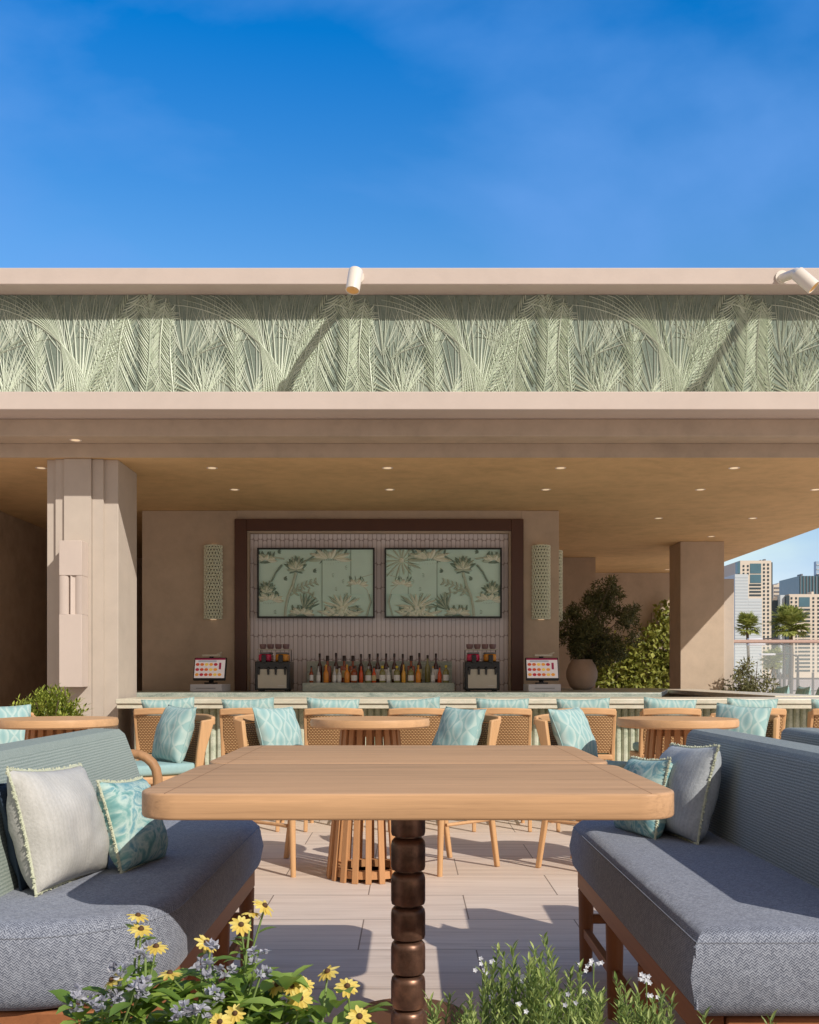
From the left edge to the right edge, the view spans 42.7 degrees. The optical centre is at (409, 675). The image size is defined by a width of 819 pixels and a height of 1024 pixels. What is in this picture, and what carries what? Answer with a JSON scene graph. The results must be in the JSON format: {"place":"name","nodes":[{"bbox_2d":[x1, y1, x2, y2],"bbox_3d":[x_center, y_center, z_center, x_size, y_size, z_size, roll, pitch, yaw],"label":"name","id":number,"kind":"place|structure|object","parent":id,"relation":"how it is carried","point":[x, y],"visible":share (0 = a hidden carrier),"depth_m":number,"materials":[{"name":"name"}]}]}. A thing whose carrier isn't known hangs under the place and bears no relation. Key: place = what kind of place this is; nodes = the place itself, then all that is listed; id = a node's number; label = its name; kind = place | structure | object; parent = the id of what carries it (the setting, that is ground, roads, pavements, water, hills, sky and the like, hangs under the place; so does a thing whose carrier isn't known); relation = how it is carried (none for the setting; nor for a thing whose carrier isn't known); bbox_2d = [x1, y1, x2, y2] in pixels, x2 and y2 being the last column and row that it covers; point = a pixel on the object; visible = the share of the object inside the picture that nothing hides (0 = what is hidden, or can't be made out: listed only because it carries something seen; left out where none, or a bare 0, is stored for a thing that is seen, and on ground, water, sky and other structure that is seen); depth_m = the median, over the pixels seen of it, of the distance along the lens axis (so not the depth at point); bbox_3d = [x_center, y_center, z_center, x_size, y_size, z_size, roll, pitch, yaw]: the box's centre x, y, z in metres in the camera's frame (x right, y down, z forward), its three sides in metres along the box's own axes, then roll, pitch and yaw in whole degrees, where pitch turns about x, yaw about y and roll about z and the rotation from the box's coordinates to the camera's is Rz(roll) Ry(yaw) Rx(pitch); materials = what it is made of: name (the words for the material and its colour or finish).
{"place":"outdoors","nodes":[
{"label":"outdoors","id":0,"kind":"place"},
{"bbox_2d":[0,704,30,743],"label":"scatter cushion","id":1,"kind":"object","parent":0,"point":[7,735],"visible":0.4,"depth_m":5.79,"materials":[{"name":"teal fabric"}]},
{"bbox_2d":[141,697,193,707],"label":"scatter cushion","id":2,"kind":"object","parent":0,"point":[185,702],"visible":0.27,"depth_m":6.74,"materials":[{"name":"teal fabric"}]},
{"bbox_2d":[221,697,273,708],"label":"scatter cushion","id":3,"kind":"object","parent":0,"point":[263,703],"visible":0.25,"depth_m":6.74,"materials":[{"name":"teal fabric"}]},
{"bbox_2d":[307,697,359,708],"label":"scatter cushion","id":4,"kind":"object","parent":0,"point":[320,703],"visible":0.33,"depth_m":6.74,"materials":[{"name":"teal fabric"}]},
{"bbox_2d":[77,820,685,1023],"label":"terrace floor","id":5,"kind":"structure","parent":0,"point":[477,904],"depth_m":4.37,"materials":[{"name":"beige tile"}]},
{"bbox_2d":[0,716,118,739],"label":"round table","id":6,"kind":"object","parent":5,"relation":"on","point":[38,726],"visible":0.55,"depth_m":5.04,"materials":[{"name":"brown wood"}]},
{"bbox_2d":[0,728,263,1023],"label":"sofa","id":7,"kind":"object","parent":5,"relation":"on","point":[197,880],"visible":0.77,"depth_m":2.37,"materials":[{"name":"grey fabric"}]},
{"bbox_2d":[0,783,28,890],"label":"sofa cushion","id":8,"kind":"object","parent":7,"relation":"on","point":[22,883],"visible":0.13,"depth_m":2.38,"materials":[{"name":"blue fabric"}]},
{"bbox_2d":[5,763,108,896],"bbox_3d":[-0.834,0.358,2.499,0.156,0.302,0.381,-16,-5,7],"label":"sofa cushion","id":9,"kind":"object","parent":7,"relation":"on","point":[58,831],"visible":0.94,"depth_m":2.37,"materials":[{"name":"grey fabric"}]},
{"bbox_2d":[96,776,167,873],"bbox_3d":[-0.719,0.386,2.719,0.125,0.250,0.281,-17,-6,8],"label":"sofa cushion","id":10,"kind":"object","parent":7,"relation":"on","point":[137,838],"visible":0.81,"depth_m":2.62,"materials":[{"name":"teal fabric"}]},
{"bbox_2d":[131,749,162,784],"bbox_3d":[-1.371,0.670,4.550,0.494,0.662,0.514,0,0,0],"label":"bent wood armchair","id":11,"kind":"object","parent":5,"relation":"on","point":[149,760],"visible":0.12,"depth_m":4.76,"materials":[{"name":"brown wood"}]},
{"bbox_2d":[133,708,205,785],"bbox_3d":[-1.567,0.604,6.862,0.381,0.794,0.475,0,0,1],"label":"woven chair","id":12,"kind":"object","parent":5,"relation":"on","point":[146,721],"visible":0.25,"depth_m":6.68,"materials":[{"name":"brown wicker"}]},
{"bbox_2d":[135,714,214,783],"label":"woven chair","id":13,"kind":"object","parent":5,"relation":"on","point":[195,754],"visible":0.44,"depth_m":5.38,"materials":[{"name":"brown wood"}]},
{"bbox_2d":[152,704,196,762],"bbox_3d":[-1.240,0.312,5.503,0.136,0.314,0.304,22,-13,-39],"label":"scatter cushion","id":14,"kind":"object","parent":13,"relation":"on","point":[174,731],"visible":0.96,"depth_m":5.42,"materials":[{"name":"teal fabric"}]},
{"bbox_2d":[219,708,283,831],"bbox_3d":[-1.026,0.604,6.862,0.381,0.794,0.475,0,0,-2],"label":"woven chair","id":15,"kind":"object","parent":5,"relation":"on","point":[228,740],"visible":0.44,"depth_m":6.68,"materials":[{"name":"brown wicker"}]},
{"bbox_2d":[233,714,295,877],"bbox_3d":[-0.640,0.604,5.454,0.475,0.794,0.381,0,0,39],"label":"woven chair","id":16,"kind":"object","parent":5,"relation":"on","point":[245,731],"visible":0.12,"depth_m":5.40,"materials":[{"name":"brown wood"}]},
{"bbox_2d":[252,706,302,744],"bbox_3d":[-0.685,0.315,5.508,0.136,0.314,0.304,-24,-15,34],"label":"scatter cushion","id":17,"kind":"object","parent":16,"relation":"on","point":[277,726],"visible":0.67,"depth_m":5.44,"materials":[{"name":"teal fabric"}]},
{"bbox_2d":[303,708,364,831],"bbox_3d":[-0.487,0.604,6.862,0.381,0.794,0.475,0,0,-1],"label":"woven chair","id":18,"kind":"object","parent":5,"relation":"on","point":[315,736],"visible":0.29,"depth_m":6.67,"materials":[{"name":"brown wood"}]},
{"bbox_2d":[310,716,429,884],"bbox_3d":[-0.196,0.607,5.210,0.594,0.786,0.594,0,0,0],"label":"round table","id":19,"kind":"object","parent":5,"relation":"on","point":[341,863],"visible":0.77,"depth_m":5.06,"materials":[{"name":"brown wood"}]},
{"bbox_2d":[137,688,667,696],"bbox_3d":[0.085,0.574,10.325,5.410,0.852,3.150,0,0,0],"label":"back counter","id":20,"kind":"object","parent":5,"relation":"on","point":[620,692],"visible":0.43,"depth_m":8.75,"materials":[{"name":"beige stone"}]},
{"bbox_2d":[190,652,229,691],"bbox_3d":[-1.789,-0.031,9.409,0.300,0.356,0.261,0,0,8],"label":"till","id":21,"kind":"object","parent":20,"relation":"on","point":[211,669],"visible":1,"depth_m":9.38,"materials":[{"name":"white plastic"}]},
{"bbox_2d":[255,644,293,690],"bbox_3d":[-1.225,-0.067,9.506,0.310,0.428,0.389,0,0,0],"label":"drink dispenser","id":22,"kind":"object","parent":20,"relation":"on","point":[272,674],"visible":0.99,"depth_m":9.34,"materials":[{"name":"black plastic"}]},
{"bbox_2d":[302,661,454,690],"bbox_3d":[-0.282,0.009,9.710,1.385,0.277,0.380,0,0,0],"label":"bottle shelf","id":23,"kind":"object","parent":20,"relation":"on","point":[365,686],"visible":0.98,"depth_m":9.52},
{"bbox_2d":[340,656,345,682],"bbox_3d":[-0.605,-0.056,9.699,0.068,0.250,0.062,0,0,-2],"label":"liquor bottle","id":24,"kind":"object","parent":23,"relation":"on","point":[342,669],"visible":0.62,"depth_m":9.67,"materials":[{"name":"brown glass"}]},
{"bbox_2d":[375,653,379,682],"bbox_3d":[-0.295,-0.066,9.700,0.050,0.270,0.050,0,0,-26],"label":"liquor bottle","id":25,"kind":"object","parent":23,"relation":"on","point":[377,668],"visible":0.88,"depth_m":9.68,"materials":[{"name":"brown glass"}]},
{"bbox_2d":[425,655,429,682],"bbox_3d":[0.167,-0.059,9.700,0.048,0.255,0.048,0,0,-30],"label":"liquor bottle","id":26,"kind":"object","parent":23,"relation":"on","point":[427,673],"visible":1,"depth_m":9.68,"materials":[{"name":"green glass"}]},
{"bbox_2d":[463,644,499,690],"bbox_3d":[0.650,-0.067,9.506,0.310,0.428,0.389,0,0,0],"label":"drink dispenser","id":27,"kind":"object","parent":20,"relation":"on","point":[478,674],"visible":0.98,"depth_m":9.34,"materials":[{"name":"black plastic"}]},
{"bbox_2d":[523,652,560,691],"bbox_3d":[1.189,-0.031,9.409,0.300,0.356,0.262,0,0,-4],"label":"till","id":28,"kind":"object","parent":20,"relation":"on","point":[541,669],"visible":1,"depth_m":9.38,"materials":[{"name":"white plastic"}]},
{"bbox_2d":[566,659,597,689],"bbox_3d":[1.745,-0.005,10.600,0.316,0.305,0.316,0,0,0],"label":"clay pot","id":29,"kind":"object","parent":20,"relation":"on","point":[581,674],"visible":1,"depth_m":10.49,"materials":[{"name":"ceramic"}]},
{"bbox_2d":[559,574,644,668],"bbox_3d":[1.914,-0.532,10.601,0.958,0.984,0.758,0,0,0],"label":"olive tree","id":30,"kind":"object","parent":29,"relation":"in","point":[587,636],"visible":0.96,"depth_m":10.50,"materials":[{"name":"green plant"}]},
{"bbox_2d":[142,764,673,1023],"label":"dining table","id":31,"kind":"object","parent":5,"relation":"on","point":[407,800],"visible":1,"depth_m":2.11,"materials":[{"name":"brown wood"}]},
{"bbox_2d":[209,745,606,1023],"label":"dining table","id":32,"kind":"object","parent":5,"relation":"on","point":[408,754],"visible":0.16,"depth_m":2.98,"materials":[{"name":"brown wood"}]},
{"bbox_2d":[0,268,818,748],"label":"bar pavilion","id":33,"kind":"structure","parent":5,"relation":"on","point":[304,406],"depth_m":7.51,"materials":[{"name":"beige paint"}]},
{"bbox_2d":[59,540,87,686],"bbox_3d":[-2.398,-0.433,7.474,0.160,1.037,0.148,0,0,0],"label":"column wall lamp","id":34,"kind":"object","parent":33,"relation":"attached to","point":[73,613],"visible":0.95,"depth_m":7.40,"materials":[{"name":"paint"}]},
{"bbox_2d":[204,544,222,619],"bbox_3d":[-1.862,-0.880,9.932,0.180,0.706,0.174,0,0,0],"label":"wall sconce","id":35,"kind":"object","parent":33,"relation":"attached to","point":[212,582],"depth_m":9.87,"materials":[{"name":"green ceramic"}]},
{"bbox_2d":[257,548,374,617],"bbox_3d":[-0.890,-0.876,9.977,1.116,0.667,0.083,0,0,0],"label":"television","id":36,"kind":"object","parent":33,"relation":"attached to","point":[315,582],"visible":1,"depth_m":9.96,"materials":[{"name":"green glass"}]},
{"bbox_2d":[345,266,363,294],"bbox_3d":[-0.350,-2.564,6.797,0.108,0.302,0.479,0,0,0],"label":"roof spotlight","id":37,"kind":"object","parent":33,"relation":"attached to","point":[355,278],"visible":1,"depth_m":6.59,"materials":[{"name":"beige metal"}]},
{"bbox_2d":[384,548,501,617],"bbox_3d":[0.320,-0.876,9.977,1.116,0.667,0.083,0,0,0],"label":"television","id":38,"kind":"object","parent":33,"relation":"attached to","point":[442,582],"visible":1,"depth_m":9.96,"materials":[{"name":"green glass"}]},
{"bbox_2d":[532,544,550,619],"bbox_3d":[1.249,-0.880,9.932,0.180,0.706,0.174,0,0,0],"label":"wall sconce","id":39,"kind":"object","parent":33,"relation":"attached to","point":[541,579],"depth_m":9.87,"materials":[{"name":"beige ceramic"}]},
{"bbox_2d":[559,550,562,621],"bbox_3d":[1.428,-0.880,10.350,0.174,0.706,0.180,0,0,0],"label":"wall sconce","id":40,"kind":"object","parent":33,"relation":"attached to","point":[560,583],"depth_m":10.30,"materials":[{"name":"beige ceramic"}]},
{"bbox_2d":[596,598,668,688],"bbox_3d":[3.294,-0.089,15.791,2.077,2.182,0.504,0,0,0],"label":"ivy","id":41,"kind":"object","parent":33,"relation":"attached to","point":[629,666],"visible":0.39,"depth_m":15.76,"materials":[{"name":"green plant"}]},
{"bbox_2d":[775,267,818,293],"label":"roof spotlight","id":42,"kind":"object","parent":33,"relation":"attached to","point":[805,280],"visible":1,"depth_m":6.61,"materials":[{"name":"beige metal"}]},
{"bbox_2d":[388,708,444,744],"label":"woven chair","id":43,"kind":"object","parent":5,"relation":"on","point":[422,736],"visible":0.25,"depth_m":6.67,"materials":[{"name":"brown wicker"}]},
{"bbox_2d":[116,689,818,785],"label":"bar counter","id":44,"kind":"object","parent":5,"relation":"on","point":[798,707],"visible":0.22,"depth_m":7.57,"materials":[{"name":"green stone"}]},
{"bbox_2d":[437,714,500,876],"bbox_3d":[0.202,0.604,5.475,0.475,0.794,0.381,0,0,-42],"label":"woven chair","id":45,"kind":"object","parent":5,"relation":"on","point":[489,732],"visible":0.18,"depth_m":5.43,"materials":[{"name":"brown wood"}]},
{"bbox_2d":[432,706,486,744],"bbox_3d":[0.250,0.317,5.520,0.136,0.314,0.304,30,-18,-38],"label":"scatter cushion","id":46,"kind":"object","parent":45,"relation":"on","point":[457,726],"visible":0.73,"depth_m":5.46,"materials":[{"name":"teal fabric"}]},
{"bbox_2d":[472,708,531,831],"bbox_3d":[0.593,0.604,6.862,0.381,0.794,0.475,0,0,1],"label":"woven chair","id":47,"kind":"object","parent":5,"relation":"on","point":[515,728],"visible":0.32,"depth_m":6.67,"materials":[{"name":"brown wood"}]},
{"bbox_2d":[534,714,626,867],"bbox_3d":[0.923,0.604,5.454,0.475,0.794,0.381,0,0,39],"label":"woven chair","id":48,"kind":"object","parent":5,"relation":"on","point":[544,730],"visible":0.2,"depth_m":5.41,"materials":[{"name":"brown wood"}]},
{"bbox_2d":[548,707,597,756],"bbox_3d":[0.862,0.317,5.484,0.136,0.314,0.304,-29,-17,37],"label":"scatter cushion","id":49,"kind":"object","parent":48,"relation":"on","point":[570,727],"visible":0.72,"depth_m":5.41,"materials":[{"name":"teal fabric"}]},
{"bbox_2d":[550,708,616,831],"bbox_3d":[1.132,0.604,6.862,0.381,0.794,0.475,0,0,1],"label":"woven chair","id":50,"kind":"object","parent":5,"relation":"on","point":[602,723],"visible":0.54,"depth_m":6.67,"materials":[{"name":"brown wood"}]},
{"bbox_2d":[630,708,701,758],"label":"woven chair","id":51,"kind":"object","parent":5,"relation":"on","point":[639,749],"visible":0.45,"depth_m":6.65,"materials":[{"name":"brown wood"}]},
{"bbox_2d":[616,716,739,759],"bbox_3d":[1.332,0.607,5.210,0.594,0.786,0.594,0,0,-4],"label":"round table","id":52,"kind":"object","parent":5,"relation":"on","point":[658,728],"visible":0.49,"depth_m":5.07,"materials":[{"name":"brown wood"}]},
{"bbox_2d":[569,728,818,1023],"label":"sofa","id":53,"kind":"object","parent":5,"relation":"on","point":[721,919],"visible":0.95,"depth_m":2.51,"materials":[{"name":"grey fabric"}]},
{"bbox_2d":[613,756,672,839],"bbox_3d":[0.727,0.382,3.269,0.134,0.264,0.323,13,-5,-8],"label":"sofa cushion","id":54,"kind":"object","parent":53,"relation":"on","point":[657,770],"visible":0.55,"depth_m":3.15,"materials":[{"name":"teal fabric"}]},
{"bbox_2d":[659,742,721,844],"bbox_3d":[0.838,0.355,3.200,0.154,0.303,0.374,14,-5,-7],"label":"sofa cushion","id":55,"kind":"object","parent":53,"relation":"on","point":[694,782],"visible":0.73,"depth_m":3.05,"materials":[{"name":"grey fabric"}]},
{"bbox_2d":[709,713,779,738],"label":"woven chair","id":56,"kind":"object","parent":5,"relation":"on","point":[773,728],"visible":0.1,"depth_m":5.70,"materials":[{"name":"brown wood"}]},
{"bbox_2d":[716,703,771,736],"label":"scatter cushion","id":57,"kind":"object","parent":56,"relation":"on","point":[753,720],"visible":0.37,"depth_m":5.62,"materials":[{"name":"teal fabric"}]},
{"bbox_2d":[722,656,780,692],"bbox_3d":[3.929,0.385,11.953,0.717,1.234,0.583,0,0,0],"label":"bush","id":58,"kind":"object","parent":5,"relation":"on","point":[746,685],"visible":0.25,"depth_m":11.90,"materials":[{"name":"green plant"}]},
{"bbox_2d":[734,640,818,642],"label":"glass railing","id":59,"kind":"object","parent":5,"relation":"on","point":[776,641],"visible":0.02,"depth_m":12.57,"materials":[{"name":"pink"}]},
{"bbox_2d":[768,708,786,738],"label":"woven chair","id":60,"kind":"object","parent":5,"relation":"on","point":[781,713],"visible":0.06,"depth_m":6.66,"materials":[{"name":"brown wood"}]},
{"bbox_2d":[781,728,818,745],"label":"sofa","id":61,"kind":"object","parent":5,"relation":"on","point":[810,736],"visible":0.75,"depth_m":3.52,"materials":[{"name":"blue fabric"}]},
{"bbox_2d":[807,708,818,727],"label":"woven chair","id":62,"kind":"object","parent":5,"relation":"on","point":[813,718],"visible":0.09,"depth_m":6.68,"materials":[{"name":"brown wicker"}]},
{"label":"woven chair","id":63,"kind":"object","parent":5,"relation":"on","visible":0},
{"bbox_2d":[773,685,789,693],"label":"scatter cushion","id":64,"kind":"object","parent":63,"relation":"on","point":[784,689],"visible":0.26,"depth_m":10.41,"materials":[{"name":"teal fabric"}]},
{"bbox_3d":[-2.320,0.700,6.750,0.480,0.600,0.480,0,0,0],"label":"clay pot","id":65,"kind":"object","parent":5,"relation":"on","visible":0},
{"bbox_2d":[11,684,92,715],"bbox_3d":[-2.310,0.244,6.762,0.533,0.397,0.538,0,0,0],"label":"shrub","id":66,"kind":"object","parent":65,"relation":"in","point":[51,704],"visible":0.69,"depth_m":6.71,"materials":[{"name":"green plant"}]},
{"bbox_3d":[0.050,0.808,1.465,1.800,0.385,0.570,0,0,0],"label":"planter","id":67,"kind":"object","parent":5,"relation":"on","visible":0},
{"bbox_2d":[56,982,144,1023],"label":"blue flower plant","id":68,"kind":"object","parent":67,"relation":"in","point":[75,1013],"visible":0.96,"depth_m":1.50,"materials":[{"name":"grey plant"}]},
{"bbox_2d":[49,940,194,1023],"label":"blue flower plant","id":69,"kind":"object","parent":67,"relation":"in","point":[139,984],"visible":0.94,"depth_m":1.53,"materials":[{"name":"grey plant"}]},
{"bbox_2d":[71,912,209,1023],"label":"yellow daisy plant","id":70,"kind":"object","parent":67,"relation":"in","point":[154,949],"visible":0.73,"depth_m":1.58,"materials":[{"name":"green plant"}]},
{"bbox_2d":[108,938,277,1023],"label":"blue flower plant","id":71,"kind":"object","parent":67,"relation":"in","point":[203,1010],"visible":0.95,"depth_m":1.51,"materials":[{"name":"grey plant"}]},
{"bbox_2d":[157,899,287,1018],"bbox_3d":[-0.289,0.491,1.606,0.196,0.269,0.151,0,0,-15],"label":"yellow daisy plant","id":72,"kind":"object","parent":67,"relation":"in","point":[241,925],"visible":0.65,"depth_m":1.62,"materials":[{"name":"green plant"}]},
{"bbox_2d":[193,945,311,1023],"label":"blue flower plant","id":73,"kind":"object","parent":67,"relation":"in","point":[237,983],"visible":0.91,"depth_m":1.57,"materials":[{"name":"grey plant"}]},
{"bbox_2d":[225,964,331,1023],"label":"yellow daisy plant","id":74,"kind":"object","parent":67,"relation":"in","point":[299,995],"visible":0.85,"depth_m":1.54,"materials":[{"name":"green plant"}]},
{"bbox_2d":[209,965,392,1023],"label":"yellow daisy plant","id":75,"kind":"object","parent":67,"relation":"in","point":[353,1012],"visible":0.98,"depth_m":1.56,"materials":[{"name":"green plant"}]},
{"bbox_2d":[423,984,491,1023],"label":"rosemary plant","id":76,"kind":"object","parent":67,"relation":"in","point":[433,1019],"visible":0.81,"depth_m":1.54,"materials":[{"name":"green plant"}]},
{"bbox_2d":[473,940,534,1023],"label":"rosemary plant","id":77,"kind":"object","parent":67,"relation":"in","point":[499,1002],"visible":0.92,"depth_m":1.57,"materials":[{"name":"green plant"}]},
{"bbox_2d":[458,992,607,1023],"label":"rosemary plant","id":78,"kind":"object","parent":67,"relation":"in","point":[571,1013],"visible":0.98,"depth_m":1.48,"materials":[{"name":"green plant"}]},
{"bbox_2d":[520,931,571,1023],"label":"rosemary plant","id":79,"kind":"object","parent":67,"relation":"in","point":[534,980],"visible":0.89,"depth_m":1.52,"materials":[{"name":"green plant"}]},
{"bbox_2d":[562,958,609,1023],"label":"rosemary plant","id":80,"kind":"object","parent":67,"relation":"in","point":[581,991],"visible":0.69,"depth_m":1.58,"materials":[{"name":"green plant"}]},
{"bbox_2d":[610,970,647,1023],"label":"rosemary plant","id":81,"kind":"object","parent":67,"relation":"in","point":[626,1017],"visible":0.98,"depth_m":1.55,"materials":[{"name":"green plant"}]},
{"bbox_2d":[638,972,677,1023],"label":"rosemary plant","id":82,"kind":"object","parent":67,"relation":"in","point":[656,1018],"visible":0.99,"depth_m":1.56,"materials":[{"name":"green plant"}]},
{"bbox_2d":[697,1006,777,1023],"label":"rosemary plant","id":83,"kind":"object","parent":67,"relation":"in","point":[770,1019],"visible":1,"depth_m":1.42,"materials":[{"name":"green plant"}]},
{"bbox_2d":[0,0,818,583],"label":"sky","id":84,"kind":"structure","parent":0,"point":[134,133],"materials":[{"name":"blue"}]},
{"bbox_2d":[387,697,439,708],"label":"scatter cushion","id":85,"kind":"object","parent":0,"point":[434,702],"visible":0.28,"depth_m":6.74,"materials":[{"name":"teal fabric"}]},
{"bbox_2d":[476,698,528,708],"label":"scatter cushion","id":86,"kind":"object","parent":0,"point":[493,703],"visible":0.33,"depth_m":6.74,"materials":[{"name":"teal fabric"}]},
{"bbox_2d":[556,698,609,708],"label":"scatter cushion","id":87,"kind":"object","parent":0,"point":[589,703],"visible":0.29,"depth_m":6.74,"materials":[{"name":"teal fabric"}]},
{"bbox_2d":[644,697,696,708],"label":"scatter cushion","id":88,"kind":"object","parent":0,"point":[655,703],"visible":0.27,"depth_m":6.74,"materials":[{"name":"teal fabric"}]},
{"bbox_2d":[727,698,777,707],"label":"scatter cushion","id":89,"kind":"object","parent":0,"point":[772,703],"visible":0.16,"depth_m":6.75,"materials":[{"name":"teal fabric"}]},
{"bbox_2d":[734,677,818,694],"bbox_3d":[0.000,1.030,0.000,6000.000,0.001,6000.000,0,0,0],"label":"ground","id":90,"kind":"structure","parent":0,"point":[805,682],"depth_m":128.08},
{"bbox_2d":[734,610,761,675],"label":"palm tree","id":91,"kind":"object","parent":90,"relation":"on","point":[748,620],"visible":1,"depth_m":69.78,"materials":[{"name":"green plant"}]},
{"bbox_2d":[724,559,777,677],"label":"tower","id":92,"kind":"structure","parent":90,"relation":"on","point":[753,586],"depth_m":299.88,"materials":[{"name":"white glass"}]},
{"bbox_2d":[747,638,785,686],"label":"street lamp","id":93,"kind":"object","parent":90,"relation":"on","point":[784,671],"visible":0.83,"depth_m":51.94,"materials":[{"name":"metal"}]},
{"bbox_2d":[747,643,792,693],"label":"street lamp","id":94,"kind":"object","parent":90,"relation":"on","point":[790,670],"visible":0.93,"depth_m":43.95,"materials":[{"name":"metal"}]},
{"bbox_2d":[759,645,786,689],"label":"palm tree","id":95,"kind":"object","parent":90,"relation":"on","point":[771,661],"visible":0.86,"depth_m":65.79,"materials":[{"name":"green plant"}]},
{"bbox_2d":[759,653,799,689],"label":"street lamp","id":96,"kind":"object","parent":90,"relation":"on","point":[797,676],"visible":0.94,"depth_m":49.95,"materials":[{"name":"metal"}]},
{"bbox_2d":[747,672,818,694],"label":"metal fence","id":97,"kind":"object","parent":90,"relation":"on","point":[812,678],"visible":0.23,"depth_m":47.97,"materials":[{"name":"grey metal"}]},
{"bbox_2d":[768,603,811,684],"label":"palm tree","id":98,"kind":"object","parent":90,"relation":"on","point":[787,617],"visible":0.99,"depth_m":73.60,"materials":[{"name":"green plant"}]},
{"bbox_2d":[772,592,818,677],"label":"tower","id":99,"kind":"structure","parent":0,"point":[807,654],"depth_m":298.00,"materials":[{"name":"beige concrete"}]},
{"bbox_2d":[779,574,818,594],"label":"tower","id":100,"kind":"structure","parent":0,"point":[800,584],"depth_m":367.00,"materials":[{"name":"teal glass"}]},
{"bbox_2d":[795,686,810,694],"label":"scatter cushion","id":101,"kind":"object","parent":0,"point":[803,690],"visible":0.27,"depth_m":9.83,"materials":[{"name":"teal fabric"}]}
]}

